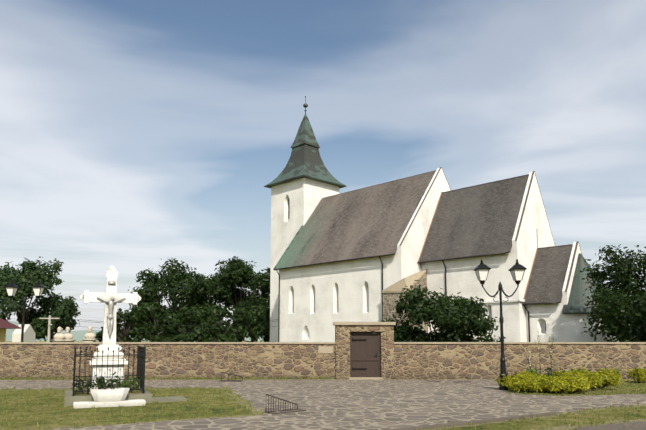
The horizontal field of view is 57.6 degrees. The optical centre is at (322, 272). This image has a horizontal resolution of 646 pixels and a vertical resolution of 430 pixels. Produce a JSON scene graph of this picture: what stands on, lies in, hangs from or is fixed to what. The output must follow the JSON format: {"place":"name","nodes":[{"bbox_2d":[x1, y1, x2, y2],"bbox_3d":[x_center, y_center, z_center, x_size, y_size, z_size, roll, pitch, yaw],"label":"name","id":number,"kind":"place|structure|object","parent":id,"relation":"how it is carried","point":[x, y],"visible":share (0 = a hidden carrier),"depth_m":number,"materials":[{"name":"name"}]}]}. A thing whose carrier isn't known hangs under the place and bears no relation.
{"place":"outdoors","nodes":[
{"label":"outdoors","id":0,"kind":"place"},
{"bbox_2d":[0,328,5,341],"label":"house walls","id":1,"kind":"structure","parent":0,"point":[2,335],"depth_m":43.65,"materials":[{"name":"yellow paint"}]},
{"bbox_2d":[0,318,21,328],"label":"house roof","id":2,"kind":"structure","parent":1,"relation":"on","point":[4,324],"depth_m":43.45,"materials":[{"name":"red"}]},
{"bbox_2d":[12,324,35,341],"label":"gravestone","id":3,"kind":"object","parent":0,"point":[29,334],"depth_m":94.45,"materials":[{"name":"grey"}]},
{"bbox_2d":[5,321,626,340],"bbox_3d":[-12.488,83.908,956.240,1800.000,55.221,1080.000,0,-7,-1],"label":"hills","id":4,"kind":"structure","parent":0,"point":[78,335],"depth_m":675.65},
{"bbox_2d":[0,379,645,429],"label":"paving","id":5,"kind":"structure","parent":0,"point":[348,404],"depth_m":16.02,"materials":[{"name":"grey stone"}]},
{"bbox_2d":[219,372,242,381],"bbox_3d":[-3.778,4.300,24.148,0.912,0.376,0.442,0,-7,-1],"label":"bike rack","id":6,"kind":"object","parent":5,"relation":"on","point":[228,380],"visible":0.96,"depth_m":24.31,"materials":[{"name":"metal"}]},
{"bbox_2d":[265,394,305,413],"bbox_3d":[-0.879,3.115,14.021,0.948,0.440,0.367,5,-8,-39],"label":"bike rack","id":7,"kind":"object","parent":5,"relation":"on","point":[283,406],"visible":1,"depth_m":14.07,"materials":[{"name":"metal"}]},
{"bbox_2d":[383,412,555,429],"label":"kerb","id":8,"kind":"structure","parent":5,"relation":"on","point":[434,426],"depth_m":11.95,"materials":[{"name":"stone"}]},
{"bbox_2d":[473,259,526,389],"bbox_3d":[6.153,1.776,20.235,1.720,4.512,0.480,0,-7,-1],"label":"lamp","id":9,"kind":"object","parent":5,"relation":"on","point":[516,270],"visible":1,"depth_m":20.27,"materials":[{"name":"black metal"}]},
{"bbox_2d":[0,341,645,429],"bbox_3d":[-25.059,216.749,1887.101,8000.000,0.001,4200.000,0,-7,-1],"label":"ground","id":10,"kind":"structure","parent":0,"point":[101,413],"depth_m":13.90,"materials":[{"name":"green plant"}]},
{"bbox_2d":[0,269,10,320],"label":"tree","id":11,"kind":"object","parent":10,"relation":"on","point":[2,276],"visible":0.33,"depth_m":99.73,"materials":[{"name":"green plant"}]},
{"bbox_2d":[4,279,45,341],"bbox_3d":[-13.991,2.588,27.373,1.720,4.513,0.480,0,-7,-1],"label":"lamp","id":12,"kind":"object","parent":10,"relation":"on","point":[38,288],"visible":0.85,"depth_m":27.44,"materials":[{"name":"black metal"}]},
{"bbox_2d":[0,256,78,338],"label":"tree","id":13,"kind":"object","parent":10,"relation":"on","point":[28,276],"visible":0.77,"depth_m":103.83,"materials":[{"name":"green plant"}]},
{"bbox_2d":[26,292,80,341],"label":"tree","id":14,"kind":"object","parent":10,"relation":"on","point":[63,326],"visible":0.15,"depth_m":110.75,"materials":[{"name":"green plant"}]},
{"bbox_2d":[51,327,64,341],"bbox_3d":[-13.639,4.002,30.288,0.600,2.364,0.600,0,-7,-1],"label":"bust","id":15,"kind":"object","parent":10,"relation":"on","point":[59,336],"visible":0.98,"depth_m":30.25,"materials":[{"name":"stone"}]},
{"bbox_2d":[64,327,74,341],"bbox_3d":[-13.319,4.031,30.541,0.600,2.364,0.600,0,-7,-1],"label":"bust","id":16,"kind":"object","parent":10,"relation":"on","point":[68,337],"visible":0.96,"depth_m":30.51,"materials":[{"name":"stone"}]},
{"bbox_2d":[82,326,97,341],"bbox_3d":[-12.262,4.041,30.806,0.600,2.404,0.600,0,-7,-1],"label":"bust","id":17,"kind":"object","parent":10,"relation":"on","point":[89,336],"visible":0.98,"depth_m":30.75,"materials":[{"name":"stone"}]},
{"bbox_2d":[95,330,119,341],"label":"tree","id":18,"kind":"object","parent":10,"relation":"on","point":[99,336],"visible":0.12,"depth_m":69.83,"materials":[{"name":"green plant"}]},
{"bbox_2d":[101,308,141,341],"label":"tree","id":19,"kind":"object","parent":10,"relation":"on","point":[125,317],"visible":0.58,"depth_m":64.73,"materials":[{"name":"green plant"}]},
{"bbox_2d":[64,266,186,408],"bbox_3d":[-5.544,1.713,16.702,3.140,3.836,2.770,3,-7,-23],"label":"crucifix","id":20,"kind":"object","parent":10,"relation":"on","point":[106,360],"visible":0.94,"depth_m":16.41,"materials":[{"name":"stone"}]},
{"bbox_2d":[72,377,94,393],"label":"bed plant","id":21,"kind":"object","parent":20,"relation":"on","point":[85,386],"visible":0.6,"depth_m":15.85,"materials":[{"name":"green plant"}]},
{"bbox_2d":[93,380,113,387],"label":"bed plant","id":22,"kind":"object","parent":20,"relation":"on","point":[106,383],"visible":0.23,"depth_m":16.04,"materials":[{"name":"green plant"}]},
{"bbox_2d":[92,372,121,389],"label":"planter plant","id":23,"kind":"object","parent":20,"relation":"on","point":[100,382],"visible":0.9,"depth_m":15.44,"materials":[{"name":"green plant"}]},
{"bbox_2d":[114,378,140,392],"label":"bed plant","id":24,"kind":"object","parent":20,"relation":"on","point":[128,384],"visible":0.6,"depth_m":16.31,"materials":[{"name":"green plant"}]},
{"bbox_2d":[124,374,139,390],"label":"bed plant","id":25,"kind":"object","parent":20,"relation":"on","point":[132,380],"visible":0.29,"depth_m":17.02,"materials":[{"name":"green plant"}]},
{"bbox_2d":[121,305,155,341],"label":"tree","id":26,"kind":"object","parent":10,"relation":"on","point":[134,308],"visible":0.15,"depth_m":68.41,"materials":[{"name":"green plant"}]},
{"bbox_2d":[127,302,179,341],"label":"tree","id":27,"kind":"object","parent":10,"relation":"on","point":[153,333],"visible":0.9,"depth_m":60.43,"materials":[{"name":"green plant"}]},
{"bbox_2d":[40,315,277,341],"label":"gravestones","id":28,"kind":"object","parent":10,"relation":"on","point":[49,325],"visible":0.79,"depth_m":53.03,"materials":[{"name":"concrete"}]},
{"bbox_2d":[128,258,217,341],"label":"tree","id":29,"kind":"object","parent":10,"relation":"on","point":[194,290],"visible":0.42,"depth_m":74.25,"materials":[{"name":"green plant"}]},
{"bbox_2d":[159,306,216,341],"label":"tree","id":30,"kind":"object","parent":10,"relation":"on","point":[187,315],"visible":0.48,"depth_m":62.05,"materials":[{"name":"green plant"}]},
{"bbox_2d":[168,267,230,320],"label":"tree","id":31,"kind":"object","parent":10,"relation":"on","point":[207,277],"visible":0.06,"depth_m":82.04,"materials":[{"name":"green plant"}]},
{"bbox_2d":[189,304,246,341],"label":"tree","id":32,"kind":"object","parent":10,"relation":"on","point":[220,334],"visible":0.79,"depth_m":61.68,"materials":[{"name":"green plant"}]},
{"bbox_2d":[203,256,269,337],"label":"tree","id":33,"kind":"object","parent":10,"relation":"on","point":[239,273],"visible":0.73,"depth_m":77.41,"materials":[{"name":"green plant"}]},
{"bbox_2d":[225,300,269,341],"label":"tree","id":34,"kind":"object","parent":10,"relation":"on","point":[256,314],"visible":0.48,"depth_m":64.24,"materials":[{"name":"green plant"}]},
{"bbox_2d":[248,273,269,341],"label":"tree","id":35,"kind":"object","parent":10,"relation":"on","point":[259,300],"visible":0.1,"depth_m":82.79,"materials":[{"name":"green plant"}]},
{"bbox_2d":[0,322,645,379],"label":"stone wall","id":36,"kind":"structure","parent":10,"relation":"on","point":[422,360],"depth_m":25.46,"materials":[{"name":"brown stone"}]},
{"bbox_2d":[350,332,380,376],"bbox_3d":[1.845,3.623,25.577,1.344,2.050,0.161,0,-7,-1],"label":"gate door","id":37,"kind":"structure","parent":36,"relation":"in","point":[363,353],"depth_m":25.60,"materials":[{"name":"brown wood"}]},
{"bbox_2d":[349,377,382,379],"bbox_3d":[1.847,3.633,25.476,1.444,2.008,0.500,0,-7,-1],"label":"gate threshold","id":38,"kind":"object","parent":36,"relation":"attached to","point":[356,378],"visible":0.79,"depth_m":25.12,"materials":[{"name":"beige stone"}]},
{"bbox_2d":[0,379,645,429],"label":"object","id":39,"kind":"object","parent":10,"relation":"on","point":[243,401],"visible":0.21,"depth_m":14.26,"materials":[{"name":"green plant"}]},
{"bbox_2d":[381,280,493,341],"bbox_3d":[6.069,2.928,31.155,6.581,4.895,7.064,4,-8,-33],"label":"bush","id":40,"kind":"object","parent":10,"relation":"on","point":[442,313],"visible":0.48,"depth_m":29.11,"materials":[{"name":"green plant"}]},
{"bbox_2d":[438,311,505,341],"bbox_3d":[7.745,3.645,30.228,3.286,3.259,4.063,0,-7,-1],"label":"bush","id":41,"kind":"object","parent":10,"relation":"on","point":[484,326],"visible":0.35,"depth_m":30.28,"materials":[{"name":"green plant"}]},
{"bbox_2d":[494,372,540,389],"bbox_3d":[6.681,3.741,20.072,1.566,0.670,1.633,0,-7,-1],"label":"shrub","id":42,"kind":"object","parent":10,"relation":"on","point":[521,378],"visible":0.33,"depth_m":19.74,"materials":[{"name":"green plant"}]},
{"bbox_2d":[507,371,532,378],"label":"shrub","id":43,"kind":"object","parent":10,"relation":"on","point":[525,373],"visible":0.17,"depth_m":20.72,"materials":[{"name":"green plant"}]},
{"bbox_2d":[499,375,551,391],"bbox_3d":[6.660,3.713,19.366,1.669,0.565,1.417,0,-7,-1],"label":"shrub","id":44,"kind":"object","parent":10,"relation":"on","point":[513,383],"visible":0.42,"depth_m":19.03,"materials":[{"name":"yellow plant"}]},
{"bbox_2d":[525,351,536,371],"bbox_3d":[7.954,3.644,22.467,0.695,1.345,0.747,0,-7,-1],"label":"mullein","id":45,"kind":"object","parent":10,"relation":"on","point":[529,361],"visible":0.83,"depth_m":22.52,"materials":[{"name":"green plant"}]},
{"bbox_2d":[525,372,548,378],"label":"shrub","id":46,"kind":"object","parent":10,"relation":"on","point":[542,374],"visible":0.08,"depth_m":20.34,"materials":[{"name":"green plant"}]},
{"bbox_2d":[526,369,549,376],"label":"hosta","id":47,"kind":"object","parent":10,"relation":"on","point":[533,371],"visible":0.06,"depth_m":21.73,"materials":[{"name":"green plant"}]},
{"bbox_2d":[535,328,545,374],"bbox_3d":[8.426,3.279,22.911,0.705,2.170,0.777,0,-7,-1],"label":"mullein","id":48,"kind":"object","parent":10,"relation":"on","point":[539,347],"visible":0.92,"depth_m":22.89,"materials":[{"name":"green plant"}]},
{"bbox_2d":[518,377,569,392],"bbox_3d":[7.052,3.660,18.907,1.619,0.565,1.471,0,-7,-1],"label":"shrub","id":49,"kind":"object","parent":10,"relation":"on","point":[536,388],"visible":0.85,"depth_m":18.68,"materials":[{"name":"yellow plant"}]},
{"bbox_2d":[544,335,553,374],"bbox_3d":[9.000,3.416,23.224,0.783,1.970,0.862,0,-7,-1],"label":"mullein","id":50,"kind":"object","parent":10,"relation":"on","point":[549,369],"visible":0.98,"depth_m":23.18,"materials":[{"name":"green plant"}]},
{"bbox_2d":[540,369,564,376],"bbox_3d":[8.670,3.875,21.713,1.277,0.674,0.621,1,-7,-10],"label":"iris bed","id":51,"kind":"object","parent":10,"relation":"on","point":[549,373],"visible":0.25,"depth_m":21.71,"materials":[{"name":"green plant"}]},
{"bbox_2d":[537,376,583,392],"bbox_3d":[7.579,3.641,18.937,1.300,0.610,1.578,3,-7,-27],"label":"shrub","id":52,"kind":"object","parent":10,"relation":"on","point":[571,384],"visible":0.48,"depth_m":18.54,"materials":[{"name":"yellow plant"}]},
{"bbox_2d":[552,368,594,377],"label":"shrub","id":53,"kind":"object","parent":10,"relation":"on","point":[575,373],"visible":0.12,"depth_m":20.73,"materials":[{"name":"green plant"}]},
{"bbox_2d":[561,375,589,392],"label":"shrub","id":54,"kind":"object","parent":10,"relation":"on","point":[583,383],"visible":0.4,"depth_m":18.59,"materials":[{"name":"yellow plant"}]},
{"bbox_2d":[563,372,601,391],"bbox_3d":[8.649,3.698,19.692,1.436,0.666,1.520,0,-7,-1],"label":"bush","id":55,"kind":"object","parent":10,"relation":"on","point":[595,382],"visible":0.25,"depth_m":19.63,"materials":[{"name":"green plant"}]},
{"bbox_2d":[535,418,645,429],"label":"curb","id":56,"kind":"structure","parent":10,"relation":"on","point":[576,426],"depth_m":11.78,"materials":[{"name":"beige concrete"}]},
{"bbox_2d":[580,367,607,376],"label":"bush","id":57,"kind":"object","parent":10,"relation":"on","point":[600,373],"visible":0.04,"depth_m":20.83,"materials":[{"name":"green plant"}]},
{"bbox_2d":[583,370,621,388],"bbox_3d":[9.500,3.755,20.393,1.481,0.712,1.645,0,-7,-1],"label":"shrub","id":58,"kind":"object","parent":10,"relation":"on","point":[609,380],"visible":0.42,"depth_m":20.06,"materials":[{"name":"yellow plant"}]},
{"bbox_2d":[598,367,620,377],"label":"bush","id":59,"kind":"object","parent":10,"relation":"on","point":[615,371],"visible":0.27,"depth_m":23.09,"materials":[{"name":"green plant"}]},
{"bbox_2d":[580,244,645,341],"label":"tree","id":60,"kind":"object","parent":10,"relation":"on","point":[621,314],"visible":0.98,"depth_m":33.04,"materials":[{"name":"green plant"}]},
{"bbox_2d":[626,367,645,382],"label":"bush","id":61,"kind":"object","parent":10,"relation":"on","point":[639,374],"visible":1,"depth_m":23.16,"materials":[{"name":"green plant"}]},
{"bbox_2d":[0,0,645,330],"label":"sky","id":62,"kind":"structure","parent":0,"point":[135,135],"materials":[{"name":"blue"}]},
{"bbox_2d":[264,96,618,341],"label":"church","id":63,"kind":"structure","parent":0,"point":[368,254],"depth_m":47.46,"materials":[{"name":"paint"}]},
{"bbox_2d":[567,421,645,429],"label":"road","id":64,"kind":"structure","parent":0,"point":[641,425],"depth_m":11.47,"materials":[{"name":"grey asphalt"}]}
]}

